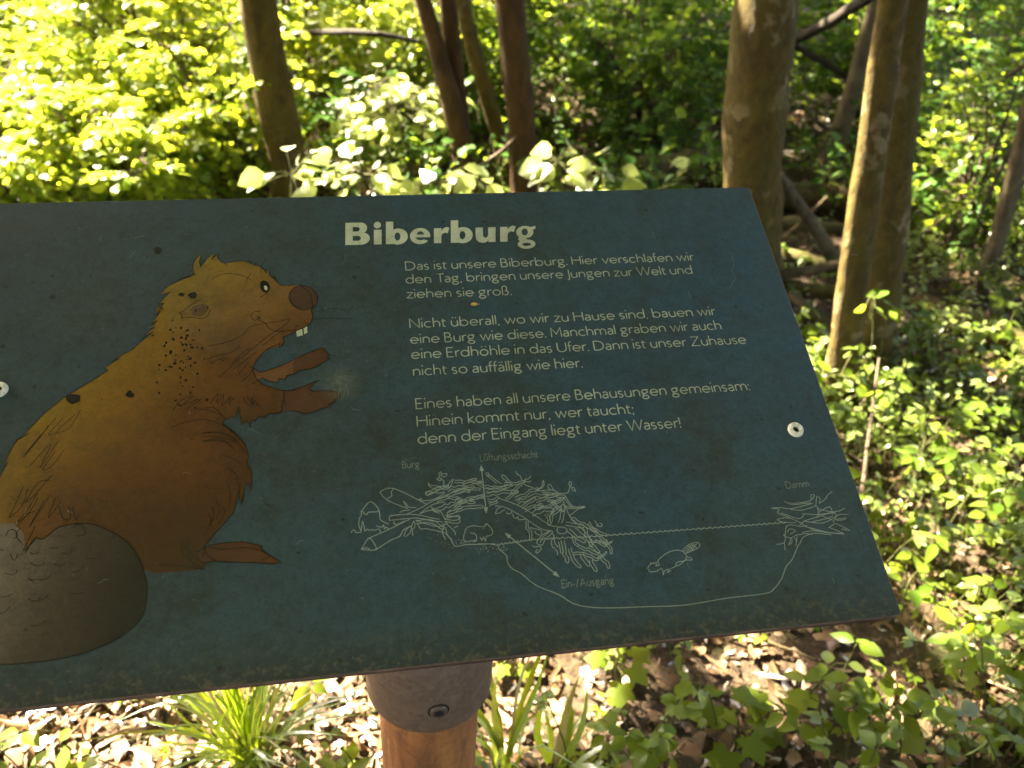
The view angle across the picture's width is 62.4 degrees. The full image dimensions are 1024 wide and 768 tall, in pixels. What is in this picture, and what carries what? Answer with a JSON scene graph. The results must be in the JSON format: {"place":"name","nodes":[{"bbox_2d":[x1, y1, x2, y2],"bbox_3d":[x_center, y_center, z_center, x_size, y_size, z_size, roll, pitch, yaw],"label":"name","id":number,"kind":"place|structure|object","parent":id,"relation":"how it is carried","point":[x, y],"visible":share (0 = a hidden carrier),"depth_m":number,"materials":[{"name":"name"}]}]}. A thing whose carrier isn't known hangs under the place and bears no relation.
{"place":"outdoors","nodes":[
{"label":"outdoors","id":0,"kind":"place"},
{"bbox_2d":[0,0,1023,767],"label":"ground","id":1,"kind":"structure","parent":0,"point":[804,640],"depth_m":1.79,"materials":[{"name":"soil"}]},
{"bbox_2d":[0,0,81,75],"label":"shrub","id":2,"kind":"object","parent":1,"relation":"on","point":[28,3],"visible":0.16,"depth_m":3.99,"materials":[{"name":"green plant"}]},
{"bbox_2d":[0,3,98,147],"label":"shrub","id":3,"kind":"object","parent":1,"relation":"on","point":[24,49],"visible":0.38,"depth_m":3.20,"materials":[{"name":"green plant"}]},
{"bbox_2d":[31,728,90,767],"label":"leafy plant","id":4,"kind":"object","parent":1,"relation":"on","point":[64,734],"visible":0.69,"depth_m":1.47,"materials":[{"name":"green plant"}]},
{"bbox_2d":[0,69,147,203],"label":"shrub","id":5,"kind":"object","parent":1,"relation":"on","point":[37,179],"visible":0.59,"depth_m":2.72,"materials":[{"name":"green plant"}]},
{"bbox_2d":[54,703,97,748],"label":"twig","id":6,"kind":"object","parent":1,"relation":"on","point":[78,726],"visible":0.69,"depth_m":1.52,"materials":[{"name":"brown plant"}]},
{"bbox_2d":[5,0,249,146],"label":"shrub","id":7,"kind":"object","parent":1,"relation":"on","point":[120,16],"visible":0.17,"depth_m":3.51,"materials":[{"name":"green plant"}]},
{"bbox_2d":[16,86,239,201],"bbox_3d":[-1.288,-0.737,2.954,0.652,0.556,0.668,29,42,31],"label":"shrub","id":8,"kind":"object","parent":1,"relation":"on","point":[160,165],"visible":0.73,"depth_m":2.76,"materials":[{"name":"green plant"}]},
{"bbox_2d":[16,0,303,176],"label":"shrub","id":9,"kind":"object","parent":1,"relation":"on","point":[218,28],"visible":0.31,"depth_m":3.25,"materials":[{"name":"green plant"}]},
{"bbox_2d":[57,1,283,59],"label":"shrub","id":10,"kind":"object","parent":1,"relation":"on","point":[191,29],"visible":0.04,"depth_m":4.79,"materials":[{"name":"green plant"}]},
{"bbox_2d":[100,27,332,198],"bbox_3d":[-1.143,-1.069,3.325,0.765,0.737,0.982,-12,38,-21],"label":"shrub","id":11,"kind":"object","parent":1,"relation":"on","point":[163,68],"visible":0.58,"depth_m":3.12,"materials":[{"name":"green plant"}]},
{"bbox_2d":[54,678,379,767],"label":"grass tuft","id":12,"kind":"object","parent":1,"relation":"on","point":[241,742],"visible":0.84,"depth_m":1.38,"materials":[{"name":"green plant"}]},
{"bbox_2d":[238,0,306,197],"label":"tree","id":13,"kind":"object","parent":1,"relation":"on","point":[276,110],"visible":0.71,"depth_m":2.94,"materials":[{"name":"brown plant"}]},
{"bbox_2d":[214,0,355,109],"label":"shrub","id":14,"kind":"object","parent":1,"relation":"on","point":[297,15],"visible":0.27,"depth_m":4.17,"materials":[{"name":"green plant"}]},
{"bbox_2d":[238,146,337,196],"bbox_3d":[-0.660,-0.514,2.695,0.260,0.552,0.483,4,35,0],"label":"sapling","id":15,"kind":"object","parent":1,"relation":"on","point":[251,178],"visible":0.91,"depth_m":2.44,"materials":[{"name":"green plant"}]},
{"bbox_2d":[314,142,409,195],"bbox_3d":[-0.527,-0.553,2.749,0.271,0.572,0.479,-19,41,-29],"label":"sapling","id":16,"kind":"object","parent":1,"relation":"on","point":[388,185],"visible":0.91,"depth_m":2.57,"materials":[{"name":"green plant"}]},
{"bbox_2d":[296,0,441,158],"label":"sapling","id":17,"kind":"object","parent":1,"relation":"on","point":[378,53],"visible":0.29,"depth_m":3.78,"materials":[{"name":"green plant"}]},
{"bbox_2d":[292,0,501,142],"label":"shrub","id":18,"kind":"object","parent":1,"relation":"on","point":[423,71],"visible":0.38,"depth_m":3.83,"materials":[{"name":"green plant"}]},
{"bbox_2d":[286,28,426,45],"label":"fallen branch","id":19,"kind":"object","parent":18,"relation":"on","point":[347,31],"visible":0.84,"depth_m":3.21,"materials":[{"name":"brown wood"}]},
{"bbox_2d":[330,63,473,179],"bbox_3d":[-0.431,-0.982,3.400,0.596,0.536,0.387,-11,38,-20],"label":"sapling","id":20,"kind":"object","parent":1,"relation":"on","point":[361,114],"visible":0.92,"depth_m":3.29,"materials":[{"name":"green plant"}]},
{"bbox_2d":[324,0,485,48],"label":"shrub","id":21,"kind":"object","parent":1,"relation":"on","point":[395,21],"visible":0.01,"depth_m":5.02,"materials":[{"name":"green plant"}]},
{"bbox_2d":[386,157,503,194],"bbox_3d":[-0.290,-0.540,2.845,0.351,0.512,0.518,-13,39,-23],"label":"sapling","id":22,"kind":"object","parent":1,"relation":"on","point":[464,184],"visible":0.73,"depth_m":2.63,"materials":[{"name":"green plant"}]},
{"bbox_2d":[415,0,477,193],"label":"tree","id":23,"kind":"object","parent":1,"relation":"on","point":[445,50],"visible":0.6,"depth_m":3.06,"materials":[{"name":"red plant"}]},
{"bbox_2d":[0,187,900,767],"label":"information board","id":24,"kind":"object","parent":1,"relation":"on","point":[244,443],"visible":1,"depth_m":0.71,"materials":[{"name":"metal"}]},
{"bbox_2d":[456,0,509,187],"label":"tree","id":25,"kind":"object","parent":1,"relation":"on","point":[479,70],"visible":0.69,"depth_m":3.51,"materials":[{"name":"brown plant"}]},
{"bbox_2d":[394,0,589,135],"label":"shrub","id":26,"kind":"object","parent":1,"relation":"on","point":[534,42],"visible":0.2,"depth_m":4.08,"materials":[{"name":"green plant"}]},
{"bbox_2d":[492,660,530,681],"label":"leafy plant","id":27,"kind":"object","parent":1,"relation":"on","point":[501,669],"visible":0.33,"depth_m":1.66,"materials":[{"name":"green plant"}]},
{"bbox_2d":[0,0,1023,269],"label":"undergrowth","id":28,"kind":"object","parent":1,"relation":"on","point":[340,76],"visible":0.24,"depth_m":3.57,"materials":[{"name":"green plant"}]},
{"bbox_2d":[477,136,516,165],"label":"twig","id":29,"kind":"object","parent":28,"relation":"on","point":[499,152],"visible":0.92,"depth_m":2.96,"materials":[{"name":"brown wood"}]},
{"bbox_2d":[536,81,550,117],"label":"twig","id":30,"kind":"object","parent":28,"relation":"on","point":[541,104],"visible":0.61,"depth_m":3.72,"materials":[{"name":"brown wood"}]},
{"bbox_2d":[0,0,1023,767],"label":"ground cover","id":31,"kind":"object","parent":1,"relation":"on","point":[640,752],"visible":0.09,"depth_m":2.04,"materials":[{"name":"green plant"}]},
{"bbox_2d":[1005,64,1023,78],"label":"twig","id":32,"kind":"object","parent":31,"relation":"on","point":[1014,71],"visible":1,"depth_m":2.14,"materials":[{"name":"brown wood"}]},
{"bbox_2d":[495,0,538,192],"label":"tree","id":33,"kind":"object","parent":1,"relation":"on","point":[515,61],"visible":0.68,"depth_m":3.04,"materials":[{"name":"brown plant"}]},
{"bbox_2d":[475,656,579,767],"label":"grass tuft","id":34,"kind":"object","parent":1,"relation":"on","point":[520,720],"visible":0.79,"depth_m":1.47,"materials":[{"name":"green plant"}]},
{"bbox_2d":[479,0,617,26],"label":"shrub","id":35,"kind":"object","parent":1,"relation":"on","point":[564,6],"visible":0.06,"depth_m":6.06,"materials":[{"name":"green plant"}]},
{"bbox_2d":[522,675,628,767],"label":"grass tuft","id":36,"kind":"object","parent":1,"relation":"on","point":[567,726],"visible":0.91,"depth_m":1.48,"materials":[{"name":"green plant"}]},
{"bbox_2d":[518,138,690,190],"bbox_3d":[0.273,-0.605,2.917,0.628,0.572,0.346,-23,43,-33],"label":"sapling","id":37,"kind":"object","parent":1,"relation":"on","point":[535,170],"visible":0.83,"depth_m":2.77,"materials":[{"name":"green plant"}]},
{"bbox_2d":[536,0,690,92],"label":"shrub","id":38,"kind":"object","parent":1,"relation":"on","point":[621,9],"visible":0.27,"depth_m":4.50,"materials":[{"name":"green plant"}]},
{"bbox_2d":[583,646,651,707],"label":"leafy plant","id":39,"kind":"object","parent":1,"relation":"on","point":[619,693],"visible":1,"depth_m":1.63,"materials":[{"name":"green plant"}]},
{"bbox_2d":[596,681,648,738],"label":"twig","id":40,"kind":"object","parent":1,"relation":"on","point":[605,689],"visible":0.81,"depth_m":1.60,"materials":[{"name":"brown plant"}]},
{"bbox_2d":[531,0,732,161],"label":"shrub","id":41,"kind":"object","parent":1,"relation":"on","point":[699,44],"visible":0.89,"depth_m":3.83,"materials":[{"name":"green plant"}]},
{"bbox_2d":[555,0,729,33],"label":"shrub","id":42,"kind":"object","parent":1,"relation":"on","point":[644,1],"visible":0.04,"depth_m":5.71,"materials":[{"name":"green plant"}]},
{"bbox_2d":[624,148,722,188],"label":"shrub","id":43,"kind":"object","parent":1,"relation":"on","point":[667,163],"visible":0.27,"depth_m":3.75,"materials":[{"name":"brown plant"}]},
{"bbox_2d":[675,671,715,708],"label":"leafy plant","id":44,"kind":"object","parent":1,"relation":"on","point":[684,675],"visible":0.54,"depth_m":1.59,"materials":[{"name":"green plant"}]},
{"bbox_2d":[613,0,812,88],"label":"shrub","id":45,"kind":"object","parent":1,"relation":"on","point":[719,26],"visible":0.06,"depth_m":4.95,"materials":[{"name":"green plant"}]},
{"bbox_2d":[795,0,873,43],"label":"fallen branch","id":46,"kind":"object","parent":45,"relation":"on","point":[843,13],"visible":0.65,"depth_m":3.34,"materials":[{"name":"brown wood"}]},
{"bbox_2d":[795,43,847,79],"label":"fallen branch","id":47,"kind":"object","parent":46,"relation":"hanging from","point":[805,52],"visible":0.71,"depth_m":4.10,"materials":[{"name":"brown wood"}]},
{"bbox_2d":[697,685,776,767],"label":"leafy plant","id":48,"kind":"object","parent":1,"relation":"on","point":[755,748],"visible":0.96,"depth_m":1.54,"materials":[{"name":"green plant"}]},
{"bbox_2d":[721,0,799,280],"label":"tree","id":49,"kind":"object","parent":1,"relation":"on","point":[755,112],"visible":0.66,"depth_m":2.60,"materials":[{"name":"brown plant"}]},
{"bbox_2d":[739,686,807,751],"bbox_3d":[0.496,0.637,1.611,0.141,0.098,0.116,-22,43,-32],"label":"leafy plant","id":50,"kind":"object","parent":1,"relation":"on","point":[801,706],"visible":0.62,"depth_m":1.59,"materials":[{"name":"green plant"}]},
{"bbox_2d":[713,0,844,35],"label":"shrub","id":51,"kind":"object","parent":1,"relation":"on","point":[799,14],"visible":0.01,"depth_m":6.10,"materials":[{"name":"green plant"}]},
{"bbox_2d":[745,634,819,661],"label":"twig","id":52,"kind":"object","parent":1,"relation":"on","point":[772,643],"visible":0.69,"depth_m":1.75,"materials":[{"name":"brown wood"}]},
{"bbox_2d":[722,180,849,210],"bbox_3d":[1.191,-0.808,3.671,0.651,0.156,0.174,-6,36,-14],"label":"log","id":53,"kind":"object","parent":1,"relation":"on","point":[805,191],"visible":0.3,"depth_m":3.65,"materials":[{"name":"brown plant"}]},
{"bbox_2d":[782,196,827,241],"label":"fallen branch","id":54,"kind":"object","parent":1,"relation":"on","point":[799,224],"visible":0.66,"depth_m":3.19,"materials":[{"name":"brown wood"}]},
{"bbox_2d":[783,278,835,301],"bbox_3d":[1.021,-0.341,3.018,0.341,0.069,0.076,10,36,9],"label":"log","id":55,"kind":"object","parent":1,"relation":"on","point":[829,292],"visible":0.34,"depth_m":2.99,"materials":[{"name":"brown wood"}]},
{"bbox_2d":[782,259,839,278],"bbox_3d":[1.023,-0.395,2.925,0.233,0.139,0.042,19,38,20],"label":"log","id":56,"kind":"object","parent":55,"relation":"on","point":[794,272],"visible":0.77,"depth_m":2.91,"materials":[{"name":"brown wood"}]},
{"bbox_2d":[787,290,831,329],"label":"fallen branch","id":57,"kind":"object","parent":1,"relation":"on","point":[796,299],"visible":0.64,"depth_m":2.81,"materials":[{"name":"brown wood"}]},
{"bbox_2d":[782,249,837,277],"bbox_3d":[1.022,-0.476,3.193,0.429,0.081,0.080,13,36,13],"label":"log","id":58,"kind":"object","parent":1,"relation":"on","point":[794,255],"visible":0.26,"depth_m":3.15,"materials":[{"name":"brown wood"}]},
{"bbox_2d":[781,171,840,271],"bbox_3d":[1.053,-0.570,2.981,0.332,0.352,0.054,6,35,3],"label":"fallen branch","id":59,"kind":"object","parent":1,"relation":"on","point":[829,251],"visible":0.84,"depth_m":2.97,"materials":[{"name":"brown wood"}]},
{"bbox_2d":[793,309,832,320],"bbox_3d":[1.016,-0.224,2.873,0.238,0.053,0.068,4,35,0],"label":"log","id":60,"kind":"object","parent":1,"relation":"on","point":[798,311],"visible":0.18,"depth_m":2.86,"materials":[{"name":"brown wood"}]},
{"bbox_2d":[782,215,844,236],"bbox_3d":[1.143,-0.624,3.317,0.405,0.080,0.085,8,35,6],"label":"log","id":61,"kind":"object","parent":1,"relation":"on","point":[830,228],"visible":0.39,"depth_m":3.29,"materials":[{"name":"brown wood"}]},
{"bbox_2d":[785,662,851,737],"bbox_3d":[0.572,0.618,1.582,0.133,0.152,0.127,23,39,24],"label":"leafy plant","id":62,"kind":"object","parent":1,"relation":"on","point":[838,713],"visible":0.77,"depth_m":1.57,"materials":[{"name":"green plant"}]},
{"bbox_2d":[783,650,865,706],"bbox_3d":[0.592,0.589,1.618,0.115,0.167,0.113,-9,37,-17],"label":"leafy plant","id":63,"kind":"object","parent":1,"relation":"on","point":[833,694],"visible":0.86,"depth_m":1.59,"materials":[{"name":"green plant"}]},
{"bbox_2d":[810,0,876,183],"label":"tree","id":64,"kind":"object","parent":1,"relation":"on","point":[853,85],"visible":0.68,"depth_m":3.76,"materials":[{"name":"brown plant"}]},
{"bbox_2d":[815,288,900,412],"bbox_3d":[0.953,-0.054,2.323,0.239,0.455,0.147,-22,43,-32],"label":"sapling","id":65,"kind":"object","parent":1,"relation":"on","point":[894,315],"visible":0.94,"depth_m":2.32,"materials":[{"name":"green plant"}]},
{"bbox_2d":[844,368,880,424],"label":"twig","id":66,"kind":"object","parent":1,"relation":"on","point":[863,401],"visible":0.26,"depth_m":2.40,"materials":[{"name":"beige wood"}]},
{"bbox_2d":[860,358,879,500],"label":"twig","id":67,"kind":"object","parent":1,"relation":"on","point":[864,471],"visible":0.62,"depth_m":2.14,"materials":[{"name":"brown wood"}]},
{"bbox_2d":[821,0,928,410],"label":"tree","id":68,"kind":"object","parent":1,"relation":"on","point":[876,228],"visible":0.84,"depth_m":2.21,"materials":[{"name":"brown plant"}]},
{"bbox_2d":[797,0,976,67],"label":"shrub","id":69,"kind":"object","parent":1,"relation":"on","point":[812,40],"visible":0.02,"depth_m":5.42,"materials":[{"name":"green plant"}]},
{"bbox_2d":[863,686,920,739],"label":"leafy plant","id":70,"kind":"object","parent":1,"relation":"on","point":[912,725],"visible":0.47,"depth_m":1.54,"materials":[{"name":"green plant"}]},
{"bbox_2d":[789,0,1023,158],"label":"shrub","id":71,"kind":"object","parent":1,"relation":"on","point":[832,87],"visible":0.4,"depth_m":4.22,"materials":[{"name":"green plant"}]},
{"bbox_2d":[881,391,939,510],"bbox_3d":[1.046,0.167,2.157,0.121,0.274,0.205,4,35,0],"label":"sapling","id":72,"kind":"object","parent":1,"relation":"on","point":[907,474],"visible":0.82,"depth_m":2.16,"materials":[{"name":"green plant"}]},
{"bbox_2d":[887,562,939,624],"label":"leafy plant","id":73,"kind":"object","parent":1,"relation":"on","point":[915,597],"visible":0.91,"depth_m":1.80,"materials":[{"name":"green plant"}]},
{"bbox_2d":[897,694,978,761],"bbox_3d":[0.770,0.644,1.544,0.153,0.151,0.157,4,35,0],"label":"leafy plant","id":74,"kind":"object","parent":1,"relation":"on","point":[969,709],"visible":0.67,"depth_m":1.52,"materials":[{"name":"green plant"}]},
{"bbox_2d":[909,53,1023,265],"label":"shrub","id":75,"kind":"object","parent":1,"relation":"on","point":[962,151],"visible":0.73,"depth_m":3.19,"materials":[{"name":"green plant"}]},
{"bbox_2d":[910,291,1023,358],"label":"log","id":76,"kind":"object","parent":1,"relation":"on","point":[976,317],"visible":0.49,"depth_m":2.83,"materials":[{"name":"brown plant"}]},
{"bbox_2d":[943,324,1003,398],"bbox_3d":[1.336,-0.052,2.495,0.148,0.281,0.152,-8,37,-16],"label":"leafy plant","id":77,"kind":"object","parent":1,"relation":"on","point":[979,336],"visible":0.85,"depth_m":2.44,"materials":[{"name":"green plant"}]},
{"bbox_2d":[930,0,1023,207],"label":"shrub","id":78,"kind":"object","parent":1,"relation":"on","point":[1013,41],"visible":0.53,"depth_m":3.85,"materials":[{"name":"green plant"}]},
{"bbox_2d":[941,6,1023,79],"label":"shrub","id":79,"kind":"object","parent":1,"relation":"on","point":[1004,27],"visible":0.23,"depth_m":6.19,"materials":[{"name":"green plant"}]},
{"bbox_2d":[957,633,1012,691],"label":"leafy plant","id":80,"kind":"object","parent":1,"relation":"on","point":[972,682],"visible":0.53,"depth_m":1.64,"materials":[{"name":"green plant"}]},
{"bbox_2d":[964,591,1023,655],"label":"leafy plant","id":81,"kind":"object","parent":1,"relation":"on","point":[989,604],"visible":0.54,"depth_m":1.73,"materials":[{"name":"green plant"}]},
{"bbox_2d":[967,475,1023,540],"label":"leafy plant","id":82,"kind":"object","parent":1,"relation":"on","point":[998,508],"visible":0.71,"depth_m":1.96,"materials":[{"name":"green plant"}]},
{"bbox_2d":[969,97,1023,300],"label":"tree","id":83,"kind":"object","parent":1,"relation":"on","point":[1008,197],"visible":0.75,"depth_m":2.89,"materials":[{"name":"brown plant"}]},
{"bbox_2d":[969,0,1023,19],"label":"shrub","id":84,"kind":"object","parent":1,"relation":"on","point":[1005,3],"visible":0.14,"depth_m":7.41,"materials":[{"name":"green plant"}]},
{"bbox_2d":[993,688,1023,745],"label":"leafy plant","id":85,"kind":"object","parent":1,"relation":"on","point":[1009,720],"visible":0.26,"depth_m":1.58,"materials":[{"name":"green plant"}]}
]}

